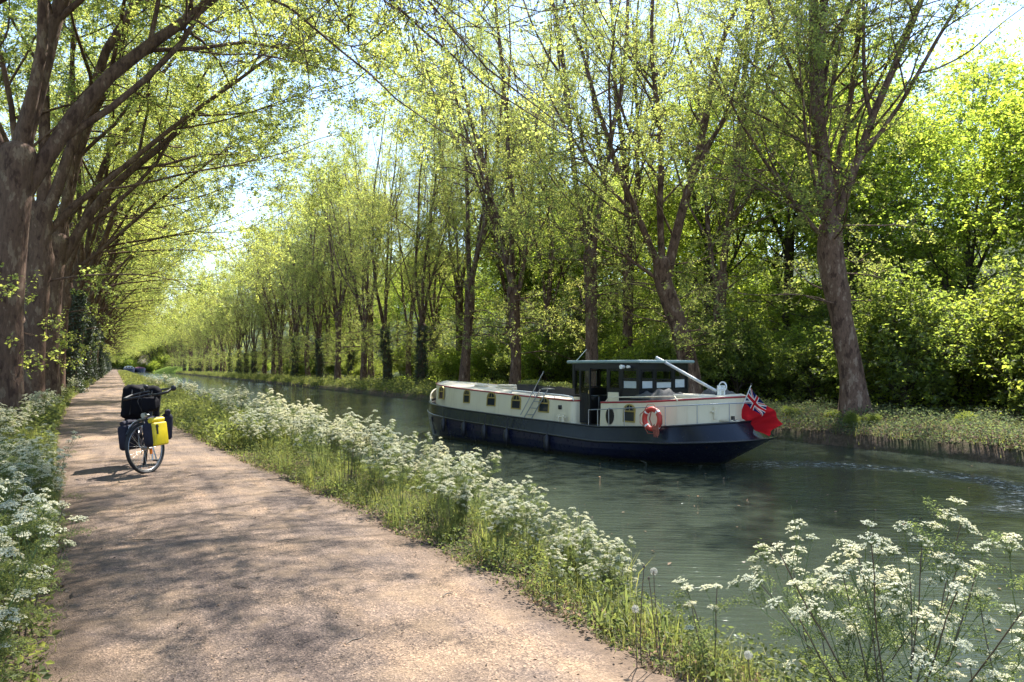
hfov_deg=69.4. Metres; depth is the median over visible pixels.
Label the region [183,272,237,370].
plane tree
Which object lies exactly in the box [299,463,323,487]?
grass tuft
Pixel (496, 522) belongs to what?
cow parsley
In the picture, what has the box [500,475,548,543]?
cow parsley
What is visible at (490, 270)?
woodland tree
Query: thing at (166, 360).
shrub
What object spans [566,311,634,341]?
shrub
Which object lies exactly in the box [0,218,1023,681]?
ground
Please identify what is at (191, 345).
plane tree
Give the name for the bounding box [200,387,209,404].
cow parsley
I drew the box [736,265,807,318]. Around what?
shrub
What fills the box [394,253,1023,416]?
herb cover
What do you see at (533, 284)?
woodland tree
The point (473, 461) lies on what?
cow parsley
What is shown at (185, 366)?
plane tree
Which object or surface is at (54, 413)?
herb cover
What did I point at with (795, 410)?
shrub
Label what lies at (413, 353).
shrub
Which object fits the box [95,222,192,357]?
plane tree
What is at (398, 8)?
plane tree
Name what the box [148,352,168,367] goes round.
shrub
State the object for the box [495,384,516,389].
folded gangplank
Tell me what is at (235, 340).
avenue tree
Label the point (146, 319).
plane tree
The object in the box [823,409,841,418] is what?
shrub
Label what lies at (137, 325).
plane tree
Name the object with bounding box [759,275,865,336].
shrub
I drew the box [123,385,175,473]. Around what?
bicycle
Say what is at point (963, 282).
shrub
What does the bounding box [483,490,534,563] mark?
cow parsley
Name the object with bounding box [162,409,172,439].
pannier
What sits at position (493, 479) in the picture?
cow parsley
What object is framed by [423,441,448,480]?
cow parsley
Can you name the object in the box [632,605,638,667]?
dandelion
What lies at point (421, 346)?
plane tree
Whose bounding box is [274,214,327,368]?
plane tree
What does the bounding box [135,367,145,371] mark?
moored barge
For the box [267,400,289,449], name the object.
cow parsley
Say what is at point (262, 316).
plane tree
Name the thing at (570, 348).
shrub
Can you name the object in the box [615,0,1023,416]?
plane tree
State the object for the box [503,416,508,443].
fender
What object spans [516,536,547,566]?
grass tuft
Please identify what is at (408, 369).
plane tree
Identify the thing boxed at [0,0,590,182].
plane tree
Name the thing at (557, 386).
planter
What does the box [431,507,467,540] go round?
grass tuft
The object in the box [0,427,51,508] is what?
cow parsley
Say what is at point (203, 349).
plane tree
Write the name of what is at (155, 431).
pannier
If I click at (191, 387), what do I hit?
cow parsley
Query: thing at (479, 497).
cow parsley
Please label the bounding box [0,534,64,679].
cow parsley
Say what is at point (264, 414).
cow parsley
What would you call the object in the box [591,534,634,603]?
cow parsley
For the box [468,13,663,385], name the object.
plane tree
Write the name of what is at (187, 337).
plane tree
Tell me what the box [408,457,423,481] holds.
cow parsley
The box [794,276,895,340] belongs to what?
shrub
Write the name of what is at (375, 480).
grass tuft
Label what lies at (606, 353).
shrub
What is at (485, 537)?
grass tuft
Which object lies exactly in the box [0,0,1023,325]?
sky
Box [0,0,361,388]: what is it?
plane tree
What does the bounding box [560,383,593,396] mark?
planter
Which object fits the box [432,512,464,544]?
grass tuft
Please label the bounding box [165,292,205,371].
plane tree
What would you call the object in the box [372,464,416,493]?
grass tuft
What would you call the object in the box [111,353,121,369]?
shrub
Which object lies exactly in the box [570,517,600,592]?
cow parsley
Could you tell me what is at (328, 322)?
plane tree
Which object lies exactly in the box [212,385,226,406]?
cow parsley
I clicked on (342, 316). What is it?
woodland tree
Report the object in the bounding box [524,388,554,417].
ladder
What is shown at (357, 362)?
shrub
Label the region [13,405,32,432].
cow parsley
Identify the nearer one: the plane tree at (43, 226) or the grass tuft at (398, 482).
the grass tuft at (398, 482)
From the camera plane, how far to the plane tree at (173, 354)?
347.80 m
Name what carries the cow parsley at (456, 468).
on the ground at (962, 450)
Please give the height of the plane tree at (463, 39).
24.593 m
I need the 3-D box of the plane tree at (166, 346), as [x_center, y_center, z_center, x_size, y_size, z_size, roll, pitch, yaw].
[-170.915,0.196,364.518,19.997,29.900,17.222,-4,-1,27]
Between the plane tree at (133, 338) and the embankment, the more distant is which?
the embankment
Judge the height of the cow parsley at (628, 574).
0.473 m
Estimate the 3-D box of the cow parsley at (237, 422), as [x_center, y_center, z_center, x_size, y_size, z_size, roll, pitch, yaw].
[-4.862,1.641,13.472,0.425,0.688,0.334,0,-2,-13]
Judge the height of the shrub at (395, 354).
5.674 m
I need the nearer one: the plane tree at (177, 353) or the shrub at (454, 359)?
the shrub at (454, 359)
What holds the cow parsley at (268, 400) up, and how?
on the ground at (962, 450)
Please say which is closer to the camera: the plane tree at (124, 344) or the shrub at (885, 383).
the shrub at (885, 383)
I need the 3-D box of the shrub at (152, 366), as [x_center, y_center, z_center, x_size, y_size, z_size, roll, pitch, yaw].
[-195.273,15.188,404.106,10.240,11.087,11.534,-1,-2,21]
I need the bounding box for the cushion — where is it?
[673,393,713,397]
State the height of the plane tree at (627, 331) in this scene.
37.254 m
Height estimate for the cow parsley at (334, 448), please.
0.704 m
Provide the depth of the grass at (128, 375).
86.13 m
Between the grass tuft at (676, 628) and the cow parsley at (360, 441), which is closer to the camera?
the grass tuft at (676, 628)
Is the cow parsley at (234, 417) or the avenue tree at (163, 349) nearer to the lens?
the cow parsley at (234, 417)
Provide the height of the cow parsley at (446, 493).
0.625 m
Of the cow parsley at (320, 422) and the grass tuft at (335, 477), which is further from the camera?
the cow parsley at (320, 422)
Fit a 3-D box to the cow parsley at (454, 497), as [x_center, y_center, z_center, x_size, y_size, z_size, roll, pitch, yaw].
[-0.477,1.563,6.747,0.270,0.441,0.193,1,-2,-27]
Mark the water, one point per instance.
(828, 494)
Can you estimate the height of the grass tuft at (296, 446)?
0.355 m
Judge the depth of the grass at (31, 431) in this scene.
15.10 m
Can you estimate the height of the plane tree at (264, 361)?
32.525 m
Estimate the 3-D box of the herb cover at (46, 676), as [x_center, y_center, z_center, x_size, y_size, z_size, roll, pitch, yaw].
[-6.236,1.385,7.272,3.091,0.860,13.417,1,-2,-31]
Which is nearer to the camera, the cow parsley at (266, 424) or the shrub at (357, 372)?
the cow parsley at (266, 424)
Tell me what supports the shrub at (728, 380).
on the ground at (962, 450)
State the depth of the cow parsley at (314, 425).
10.20 m
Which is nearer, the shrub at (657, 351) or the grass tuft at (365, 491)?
the grass tuft at (365, 491)
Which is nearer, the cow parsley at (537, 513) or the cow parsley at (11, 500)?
the cow parsley at (11, 500)
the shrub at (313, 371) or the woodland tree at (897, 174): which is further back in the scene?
the shrub at (313, 371)
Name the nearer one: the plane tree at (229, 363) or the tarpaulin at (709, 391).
the tarpaulin at (709, 391)
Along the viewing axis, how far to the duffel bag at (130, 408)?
10.87 m
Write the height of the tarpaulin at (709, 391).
0.273 m
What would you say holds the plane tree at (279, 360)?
on the ground at (962, 450)
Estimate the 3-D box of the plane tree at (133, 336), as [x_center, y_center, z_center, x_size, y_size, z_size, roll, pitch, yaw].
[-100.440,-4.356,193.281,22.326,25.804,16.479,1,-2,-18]
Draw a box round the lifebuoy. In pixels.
[640,404,662,436]
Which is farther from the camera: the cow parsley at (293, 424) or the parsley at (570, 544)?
the cow parsley at (293, 424)
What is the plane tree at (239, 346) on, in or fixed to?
on the ground at (962, 450)
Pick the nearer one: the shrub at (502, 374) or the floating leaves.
the floating leaves
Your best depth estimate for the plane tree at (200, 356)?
250.29 m
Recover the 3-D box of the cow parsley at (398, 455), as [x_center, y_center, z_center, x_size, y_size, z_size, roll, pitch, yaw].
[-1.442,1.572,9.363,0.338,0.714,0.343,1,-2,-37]
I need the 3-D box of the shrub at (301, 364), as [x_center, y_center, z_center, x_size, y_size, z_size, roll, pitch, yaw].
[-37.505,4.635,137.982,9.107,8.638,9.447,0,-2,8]
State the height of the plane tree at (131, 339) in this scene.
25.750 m
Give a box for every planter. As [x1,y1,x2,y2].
[516,379,545,391]
[538,381,569,393]
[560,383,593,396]
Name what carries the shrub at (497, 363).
on the ground at (962, 450)
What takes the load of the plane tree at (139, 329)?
on the ground at (962, 450)
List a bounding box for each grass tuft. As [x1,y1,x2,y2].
[260,441,274,458]
[265,438,276,453]
[268,445,286,461]
[274,448,296,474]
[287,440,304,457]
[295,460,321,482]
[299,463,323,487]
[302,447,336,471]
[315,458,335,477]
[321,460,346,485]
[354,462,386,490]
[354,483,372,501]
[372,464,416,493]
[381,494,408,528]
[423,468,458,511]
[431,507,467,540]
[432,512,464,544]
[460,506,521,563]
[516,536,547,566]
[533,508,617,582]
[577,584,639,632]
[600,551,648,604]
[647,599,729,654]
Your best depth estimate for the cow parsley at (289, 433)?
12.66 m
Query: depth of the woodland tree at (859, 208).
42.33 m
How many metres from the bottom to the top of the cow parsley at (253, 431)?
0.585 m
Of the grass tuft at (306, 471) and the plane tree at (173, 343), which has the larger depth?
the plane tree at (173, 343)
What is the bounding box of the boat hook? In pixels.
[520,371,543,414]
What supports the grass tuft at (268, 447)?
on the ground at (962, 450)
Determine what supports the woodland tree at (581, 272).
on the ground at (962, 450)
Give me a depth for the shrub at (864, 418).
26.69 m
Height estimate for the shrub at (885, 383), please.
6.067 m
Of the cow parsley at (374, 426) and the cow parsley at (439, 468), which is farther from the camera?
the cow parsley at (374, 426)
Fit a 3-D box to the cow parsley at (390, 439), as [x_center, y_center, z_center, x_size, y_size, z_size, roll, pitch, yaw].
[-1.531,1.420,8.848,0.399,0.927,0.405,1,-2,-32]
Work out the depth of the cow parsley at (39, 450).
7.96 m
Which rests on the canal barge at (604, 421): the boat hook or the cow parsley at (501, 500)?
the boat hook
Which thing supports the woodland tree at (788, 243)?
on the ground at (962, 450)
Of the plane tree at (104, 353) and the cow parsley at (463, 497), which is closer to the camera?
the cow parsley at (463, 497)
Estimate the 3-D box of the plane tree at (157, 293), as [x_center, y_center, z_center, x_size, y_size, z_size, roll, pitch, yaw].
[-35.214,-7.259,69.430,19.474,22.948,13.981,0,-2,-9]
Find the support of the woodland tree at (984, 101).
on the ground at (962, 450)
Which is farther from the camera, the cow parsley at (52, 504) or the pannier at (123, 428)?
the pannier at (123, 428)
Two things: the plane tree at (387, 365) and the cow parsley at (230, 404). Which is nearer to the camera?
the cow parsley at (230, 404)
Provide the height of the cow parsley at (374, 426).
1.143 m
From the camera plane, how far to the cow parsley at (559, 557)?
5.01 m
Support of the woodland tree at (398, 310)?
on the ground at (962, 450)
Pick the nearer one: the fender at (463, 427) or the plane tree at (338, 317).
the fender at (463, 427)
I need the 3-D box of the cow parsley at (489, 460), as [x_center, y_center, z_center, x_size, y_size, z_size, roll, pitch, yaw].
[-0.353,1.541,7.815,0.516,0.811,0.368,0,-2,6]
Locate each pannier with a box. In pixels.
[118,420,142,450]
[142,416,168,446]
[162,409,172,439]
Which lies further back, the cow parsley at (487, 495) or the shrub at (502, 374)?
the shrub at (502, 374)
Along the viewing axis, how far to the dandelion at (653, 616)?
3.75 m
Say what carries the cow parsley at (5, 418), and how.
on the ground at (962, 450)
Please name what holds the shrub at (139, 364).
on the ground at (962, 450)
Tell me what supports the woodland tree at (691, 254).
on the ground at (962, 450)
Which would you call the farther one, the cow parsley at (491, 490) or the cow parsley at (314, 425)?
the cow parsley at (314, 425)
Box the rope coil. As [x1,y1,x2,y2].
[719,419,740,421]
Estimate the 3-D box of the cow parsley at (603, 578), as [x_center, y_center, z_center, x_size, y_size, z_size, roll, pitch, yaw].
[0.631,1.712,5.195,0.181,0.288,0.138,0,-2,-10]
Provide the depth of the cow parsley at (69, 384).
39.43 m
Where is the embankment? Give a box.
[153,365,194,372]
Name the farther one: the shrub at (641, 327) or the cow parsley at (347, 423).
the shrub at (641, 327)
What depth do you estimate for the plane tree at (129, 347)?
223.54 m
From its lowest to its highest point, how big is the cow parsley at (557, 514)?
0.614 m
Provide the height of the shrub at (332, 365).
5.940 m
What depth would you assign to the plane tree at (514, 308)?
53.26 m
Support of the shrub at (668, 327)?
on the ground at (962, 450)
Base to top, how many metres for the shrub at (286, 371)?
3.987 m
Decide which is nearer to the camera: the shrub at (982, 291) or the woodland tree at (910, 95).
the shrub at (982, 291)
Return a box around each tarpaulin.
[630,388,682,399]
[702,387,735,394]
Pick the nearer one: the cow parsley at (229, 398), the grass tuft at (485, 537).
the grass tuft at (485, 537)
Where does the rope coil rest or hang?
on the canal barge at (604, 421)
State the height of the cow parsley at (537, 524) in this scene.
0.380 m
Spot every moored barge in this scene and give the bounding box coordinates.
[123,366,134,371]
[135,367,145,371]
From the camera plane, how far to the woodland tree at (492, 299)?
107.77 m
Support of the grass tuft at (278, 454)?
on the ground at (962, 450)
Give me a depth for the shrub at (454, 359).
74.60 m
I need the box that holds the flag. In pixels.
[741,388,781,435]
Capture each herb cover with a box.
[0,379,93,443]
[0,428,60,681]
[198,371,550,395]
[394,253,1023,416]
[406,382,1023,450]
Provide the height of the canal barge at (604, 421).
3.856 m
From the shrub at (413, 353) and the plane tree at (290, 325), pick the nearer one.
the shrub at (413, 353)
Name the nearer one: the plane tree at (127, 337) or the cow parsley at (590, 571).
the cow parsley at (590, 571)
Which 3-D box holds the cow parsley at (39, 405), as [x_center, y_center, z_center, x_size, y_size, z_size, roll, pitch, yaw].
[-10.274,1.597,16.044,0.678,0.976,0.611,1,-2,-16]
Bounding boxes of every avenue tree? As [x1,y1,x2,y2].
[116,347,150,369]
[122,340,153,364]
[135,334,168,362]
[149,338,172,357]
[220,320,250,351]
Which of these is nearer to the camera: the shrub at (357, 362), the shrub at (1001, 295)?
the shrub at (1001, 295)
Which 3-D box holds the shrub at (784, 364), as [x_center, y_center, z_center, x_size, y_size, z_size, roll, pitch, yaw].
[15.442,1.777,37.389,6.311,5.680,6.547,1,-2,-35]
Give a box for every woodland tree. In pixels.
[285,307,355,340]
[315,304,380,340]
[316,258,401,349]
[318,279,377,352]
[359,296,393,352]
[374,273,417,348]
[374,283,406,342]
[381,247,476,345]
[389,242,440,337]
[389,247,481,349]
[416,242,503,345]
[429,273,485,343]
[450,181,578,350]
[453,175,580,351]
[461,242,534,336]
[482,228,622,339]
[498,185,652,339]
[508,158,657,345]
[559,164,676,334]
[597,27,820,329]
[597,164,769,337]
[607,178,718,334]
[643,59,948,331]
[665,135,768,279]
[672,182,783,314]
[687,162,860,317]
[689,7,994,295]
[752,67,989,331]
[784,82,1011,313]
[824,68,954,231]
[850,80,1023,373]
[879,11,1023,280]
[918,57,1023,309]
[925,3,1023,301]
[952,92,1023,264]
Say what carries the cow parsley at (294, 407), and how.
on the ground at (962, 450)
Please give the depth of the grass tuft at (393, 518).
6.91 m
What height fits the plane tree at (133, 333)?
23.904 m
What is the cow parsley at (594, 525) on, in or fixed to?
on the ground at (962, 450)
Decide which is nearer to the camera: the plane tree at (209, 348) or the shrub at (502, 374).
the shrub at (502, 374)
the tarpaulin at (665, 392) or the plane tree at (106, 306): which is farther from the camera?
the plane tree at (106, 306)
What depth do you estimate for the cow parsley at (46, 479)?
6.19 m
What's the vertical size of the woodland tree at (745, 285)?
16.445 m
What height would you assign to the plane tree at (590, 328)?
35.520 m
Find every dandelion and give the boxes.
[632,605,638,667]
[640,565,644,665]
[648,576,659,661]
[650,568,660,668]
[744,651,752,680]
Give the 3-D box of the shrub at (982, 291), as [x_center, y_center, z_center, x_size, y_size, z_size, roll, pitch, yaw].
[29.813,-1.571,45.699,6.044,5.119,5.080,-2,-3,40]
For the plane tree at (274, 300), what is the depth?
158.80 m
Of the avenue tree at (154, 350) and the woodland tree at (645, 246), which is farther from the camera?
the avenue tree at (154, 350)
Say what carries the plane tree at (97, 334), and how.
on the ground at (962, 450)
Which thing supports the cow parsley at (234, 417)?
on the ground at (962, 450)
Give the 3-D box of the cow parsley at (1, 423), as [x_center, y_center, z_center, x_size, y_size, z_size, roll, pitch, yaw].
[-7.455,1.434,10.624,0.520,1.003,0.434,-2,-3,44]
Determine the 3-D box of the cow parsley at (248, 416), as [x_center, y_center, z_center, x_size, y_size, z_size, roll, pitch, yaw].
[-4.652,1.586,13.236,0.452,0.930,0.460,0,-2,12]
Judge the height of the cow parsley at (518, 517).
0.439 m
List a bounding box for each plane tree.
[0,0,334,392]
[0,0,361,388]
[0,0,373,398]
[0,0,485,403]
[0,0,495,420]
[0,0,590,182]
[0,1,294,383]
[18,60,274,375]
[35,141,247,380]
[59,138,260,384]
[59,201,223,378]
[69,188,224,377]
[88,168,240,380]
[93,240,210,377]
[94,210,213,366]
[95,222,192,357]
[100,256,206,375]
[102,278,191,371]
[102,291,183,375]
[104,304,184,374]
[105,306,178,364]
[105,309,170,373]
[105,315,158,372]
[106,278,178,356]
[106,317,162,368]
[106,325,167,369]
[107,280,176,355]
[107,307,159,363]
[107,316,166,370]
[107,333,155,367]
[108,336,153,370]
[108,339,148,371]
[109,305,164,358]
[109,310,166,359]
[109,337,151,361]
[111,332,146,360]
[111,333,150,351]
[155,307,182,366]
[157,333,173,365]
[159,308,179,365]
[161,304,202,370]
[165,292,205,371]
[165,313,204,367]
[168,307,193,370]
[168,329,180,367]
[172,312,207,370]
[173,309,204,370]
[175,252,238,371]
[175,312,202,371]
[178,306,217,371]
[180,307,216,371]
[182,271,225,371]
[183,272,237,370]
[192,302,224,371]
[197,256,256,373]
[197,274,232,371]
[199,206,312,375]
[199,269,238,371]
[202,280,252,372]
[204,257,274,374]
[207,244,289,373]
[209,271,257,372]
[226,226,286,372]
[231,217,285,367]
[231,222,294,374]
[234,219,293,373]
[234,219,297,374]
[244,202,312,373]
[247,0,605,164]
[251,159,361,376]
[257,165,359,377]
[258,0,669,161]
[266,154,409,379]
[270,166,392,377]
[274,209,352,372]
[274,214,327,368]
[276,163,347,375]
[277,120,413,379]
[284,105,404,380]
[294,160,420,366]
[310,109,409,378]
[317,49,547,385]
[319,76,479,382]
[350,100,524,380]
[360,110,489,379]
[367,0,606,383]
[375,40,521,378]
[397,1,607,381]
[403,10,551,381]
[468,0,710,369]
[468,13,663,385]
[483,0,884,393]
[540,0,734,356]
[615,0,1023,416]
[616,0,866,388]
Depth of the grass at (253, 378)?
120.11 m
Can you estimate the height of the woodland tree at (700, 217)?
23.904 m
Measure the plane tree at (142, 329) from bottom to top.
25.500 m
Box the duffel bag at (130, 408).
[120,384,161,419]
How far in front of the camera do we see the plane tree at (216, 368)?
208.47 m
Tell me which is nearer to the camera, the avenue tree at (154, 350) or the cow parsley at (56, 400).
the cow parsley at (56, 400)
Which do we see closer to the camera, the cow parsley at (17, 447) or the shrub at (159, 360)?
the cow parsley at (17, 447)
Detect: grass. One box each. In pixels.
[0,437,75,681]
[1,386,86,445]
[118,370,161,385]
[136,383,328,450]
[175,370,355,387]
[222,437,801,681]
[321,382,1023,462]
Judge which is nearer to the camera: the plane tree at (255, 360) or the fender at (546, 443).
the fender at (546, 443)
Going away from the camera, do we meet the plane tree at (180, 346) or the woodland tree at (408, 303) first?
the woodland tree at (408, 303)
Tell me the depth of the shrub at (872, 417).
25.90 m
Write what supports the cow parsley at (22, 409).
on the ground at (962, 450)
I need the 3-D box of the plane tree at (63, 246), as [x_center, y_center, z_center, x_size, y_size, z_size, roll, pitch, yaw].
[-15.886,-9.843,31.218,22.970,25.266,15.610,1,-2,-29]
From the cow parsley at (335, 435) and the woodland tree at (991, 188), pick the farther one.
the woodland tree at (991, 188)
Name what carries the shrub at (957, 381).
on the ground at (962, 450)
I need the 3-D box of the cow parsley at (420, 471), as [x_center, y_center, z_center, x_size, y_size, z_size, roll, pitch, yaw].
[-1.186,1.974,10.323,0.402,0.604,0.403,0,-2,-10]
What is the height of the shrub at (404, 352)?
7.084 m
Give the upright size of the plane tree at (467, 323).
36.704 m
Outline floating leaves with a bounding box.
[364,417,1023,665]
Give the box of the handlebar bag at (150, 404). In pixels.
[140,397,159,412]
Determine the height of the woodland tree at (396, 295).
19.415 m
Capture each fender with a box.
[441,407,444,431]
[461,414,465,435]
[481,413,485,439]
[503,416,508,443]
[543,425,548,451]
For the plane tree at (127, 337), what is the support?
on the ground at (962, 450)
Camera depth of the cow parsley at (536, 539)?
5.73 m
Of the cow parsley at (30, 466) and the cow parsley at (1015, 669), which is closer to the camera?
the cow parsley at (1015, 669)
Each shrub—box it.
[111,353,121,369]
[113,354,138,369]
[136,361,146,371]
[146,360,164,371]
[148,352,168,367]
[160,353,170,366]
[249,354,267,370]
[283,365,304,373]
[291,344,325,375]
[302,358,324,374]
[316,347,347,376]
[324,351,345,375]
[341,343,380,375]
[350,359,382,376]
[374,357,400,376]
[391,345,405,376]
[392,353,417,376]
[393,339,415,375]
[403,337,450,376]
[413,352,439,381]
[427,342,470,380]
[434,345,480,380]
[457,338,509,383]
[471,333,503,376]
[481,353,537,383]
[483,347,531,380]
[506,328,577,381]
[531,344,572,383]
[551,319,620,373]
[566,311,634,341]
[574,327,648,369]
[598,327,655,369]
[611,294,659,333]
[612,324,676,359]
[652,303,694,338]
[664,315,746,387]
[667,320,796,395]
[687,296,770,336]
[690,291,734,325]
[690,298,800,399]
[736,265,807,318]
[738,317,834,398]
[738,320,877,392]
[756,274,820,320]
[758,324,887,401]
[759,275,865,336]
[781,405,800,417]
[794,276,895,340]
[809,255,1004,413]
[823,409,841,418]
[829,315,988,402]
[841,410,862,426]
[845,250,898,270]
[860,267,891,279]
[860,413,871,421]
[863,413,881,423]
[885,237,981,303]
[891,303,1020,401]
[915,250,1023,405]
[941,314,1007,390]
[951,409,977,422]
[953,277,1022,312]
[959,272,1023,414]
[988,326,1023,416]
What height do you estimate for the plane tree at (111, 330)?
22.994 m
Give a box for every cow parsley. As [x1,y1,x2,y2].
[0,406,21,455]
[0,408,22,451]
[0,412,12,433]
[0,427,43,510]
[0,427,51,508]
[0,439,71,554]
[0,443,28,499]
[0,448,63,551]
[0,466,39,609]
[0,478,68,681]
[0,488,95,638]
[0,508,49,586]
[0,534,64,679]
[4,494,72,585]
[10,401,38,422]
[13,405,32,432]
[14,439,63,462]
[20,392,54,429]
[26,423,88,516]
[28,391,54,409]
[29,389,55,431]
[33,466,69,517]
[45,388,57,407]
[53,394,63,409]
[67,375,75,389]
[70,377,79,394]
[161,372,168,386]
[187,383,197,395]
[189,389,202,404]
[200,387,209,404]
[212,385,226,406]
[213,389,226,411]
[218,394,243,417]
[223,387,233,414]
[224,410,252,442]
[227,386,247,410]
[233,412,256,444]
[234,384,253,412]
[239,404,265,449]
[242,423,260,452]
[249,390,283,424]
[250,396,265,413]
[252,404,277,430]
[257,418,281,449]
[258,388,283,425]
[263,401,284,447]
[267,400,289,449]
[274,398,300,426]
[280,404,314,453]
[281,413,295,441]
[283,421,301,447]
[287,410,318,448]
[292,404,325,477]
[301,398,326,439]
[305,406,328,453]
[307,417,341,461]
[325,415,344,455]
[327,426,343,467]
[328,417,361,463]
[332,419,367,491]
[337,415,375,487]
[339,407,368,462]
[360,409,395,483]
[361,437,400,496]
[362,431,375,464]
[369,421,400,488]
[374,445,413,515]
[386,433,417,468]
[387,436,407,488]
[395,431,419,491]
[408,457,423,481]
[409,452,428,481]
[410,474,462,540]
[414,462,434,481]
[417,454,442,497]
[418,432,443,494]
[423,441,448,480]
[424,459,458,502]
[430,462,478,532]
[431,451,475,518]
[439,450,486,512]
[449,490,471,530]
[455,482,472,534]
[458,455,485,515]
[459,448,501,516]
[470,467,496,503]
[470,489,485,508]
[474,479,501,518]
[474,490,521,570]
[476,478,507,520]
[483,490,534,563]
[490,485,513,526]
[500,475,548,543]
[503,499,522,545]
[506,501,532,534]
[511,491,548,569]
[518,521,545,568]
[527,517,546,544]
[539,506,578,570]
[546,543,573,598]
[550,526,580,582]
[557,507,590,571]
[561,521,605,587]
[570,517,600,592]
[579,557,600,607]
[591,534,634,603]
[591,538,631,607]
[592,566,612,602]
[612,552,642,602]
[668,576,744,678]
[727,496,1023,681]
[784,525,931,681]
[932,591,1023,681]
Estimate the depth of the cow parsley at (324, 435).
11.16 m
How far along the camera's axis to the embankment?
317.38 m
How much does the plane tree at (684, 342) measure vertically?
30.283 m
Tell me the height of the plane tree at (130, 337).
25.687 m
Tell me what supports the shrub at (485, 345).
on the ground at (962, 450)
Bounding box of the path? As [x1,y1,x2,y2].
[1,370,686,681]
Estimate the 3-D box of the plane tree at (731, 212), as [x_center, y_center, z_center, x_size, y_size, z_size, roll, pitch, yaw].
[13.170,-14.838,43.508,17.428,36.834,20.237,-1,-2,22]
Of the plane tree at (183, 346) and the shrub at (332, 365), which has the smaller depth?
the shrub at (332, 365)
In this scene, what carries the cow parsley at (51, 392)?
on the ground at (962, 450)
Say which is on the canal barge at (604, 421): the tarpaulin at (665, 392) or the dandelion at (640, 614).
the tarpaulin at (665, 392)
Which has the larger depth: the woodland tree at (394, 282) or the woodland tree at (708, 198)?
the woodland tree at (394, 282)
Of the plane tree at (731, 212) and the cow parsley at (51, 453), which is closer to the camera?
the cow parsley at (51, 453)
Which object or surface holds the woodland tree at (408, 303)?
on the ground at (962, 450)
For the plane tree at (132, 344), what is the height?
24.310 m
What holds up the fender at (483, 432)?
hanging from the canal barge at (604, 421)
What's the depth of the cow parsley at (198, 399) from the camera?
26.27 m
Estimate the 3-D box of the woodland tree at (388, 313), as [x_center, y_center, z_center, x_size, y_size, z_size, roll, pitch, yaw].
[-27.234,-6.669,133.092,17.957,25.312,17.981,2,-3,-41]
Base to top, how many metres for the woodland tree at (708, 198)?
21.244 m
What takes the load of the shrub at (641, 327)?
on the ground at (962, 450)
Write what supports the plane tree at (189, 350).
on the ground at (962, 450)
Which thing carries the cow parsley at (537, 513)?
on the ground at (962, 450)
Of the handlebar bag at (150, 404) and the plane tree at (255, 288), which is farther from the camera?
the plane tree at (255, 288)
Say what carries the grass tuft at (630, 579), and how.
on the ground at (962, 450)
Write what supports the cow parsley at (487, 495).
on the ground at (962, 450)
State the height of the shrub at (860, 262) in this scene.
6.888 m
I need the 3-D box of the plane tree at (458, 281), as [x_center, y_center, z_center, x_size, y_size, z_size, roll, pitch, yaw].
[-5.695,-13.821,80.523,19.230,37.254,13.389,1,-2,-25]
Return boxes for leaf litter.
[0,458,73,681]
[55,436,689,681]
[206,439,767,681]
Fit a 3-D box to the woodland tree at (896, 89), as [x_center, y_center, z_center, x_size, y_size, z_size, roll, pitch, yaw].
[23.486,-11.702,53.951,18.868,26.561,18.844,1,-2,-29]
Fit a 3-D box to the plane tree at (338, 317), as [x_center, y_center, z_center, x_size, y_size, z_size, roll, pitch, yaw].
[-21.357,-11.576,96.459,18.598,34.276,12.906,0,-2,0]
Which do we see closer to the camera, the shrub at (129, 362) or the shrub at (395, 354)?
the shrub at (395, 354)
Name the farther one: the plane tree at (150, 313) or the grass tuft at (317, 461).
the plane tree at (150, 313)
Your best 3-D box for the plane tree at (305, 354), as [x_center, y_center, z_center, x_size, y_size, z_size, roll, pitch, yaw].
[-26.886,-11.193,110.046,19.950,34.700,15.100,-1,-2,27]
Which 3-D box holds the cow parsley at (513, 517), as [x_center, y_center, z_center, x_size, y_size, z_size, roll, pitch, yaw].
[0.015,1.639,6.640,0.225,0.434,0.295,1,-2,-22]
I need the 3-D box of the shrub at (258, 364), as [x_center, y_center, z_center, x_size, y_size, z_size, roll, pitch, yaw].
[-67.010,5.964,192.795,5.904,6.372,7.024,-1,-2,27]
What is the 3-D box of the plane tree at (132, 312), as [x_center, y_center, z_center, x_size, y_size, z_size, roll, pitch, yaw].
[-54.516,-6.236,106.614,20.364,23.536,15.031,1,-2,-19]
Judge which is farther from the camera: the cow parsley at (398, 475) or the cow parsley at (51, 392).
the cow parsley at (51, 392)
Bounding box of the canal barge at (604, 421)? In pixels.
[427,350,776,464]
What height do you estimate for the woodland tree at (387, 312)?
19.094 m
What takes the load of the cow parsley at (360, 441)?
on the ground at (962, 450)
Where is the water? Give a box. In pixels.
[134,372,1023,681]
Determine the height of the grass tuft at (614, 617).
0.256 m
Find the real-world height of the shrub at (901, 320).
7.634 m
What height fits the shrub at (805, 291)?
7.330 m
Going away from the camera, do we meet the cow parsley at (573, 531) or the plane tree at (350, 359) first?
the cow parsley at (573, 531)

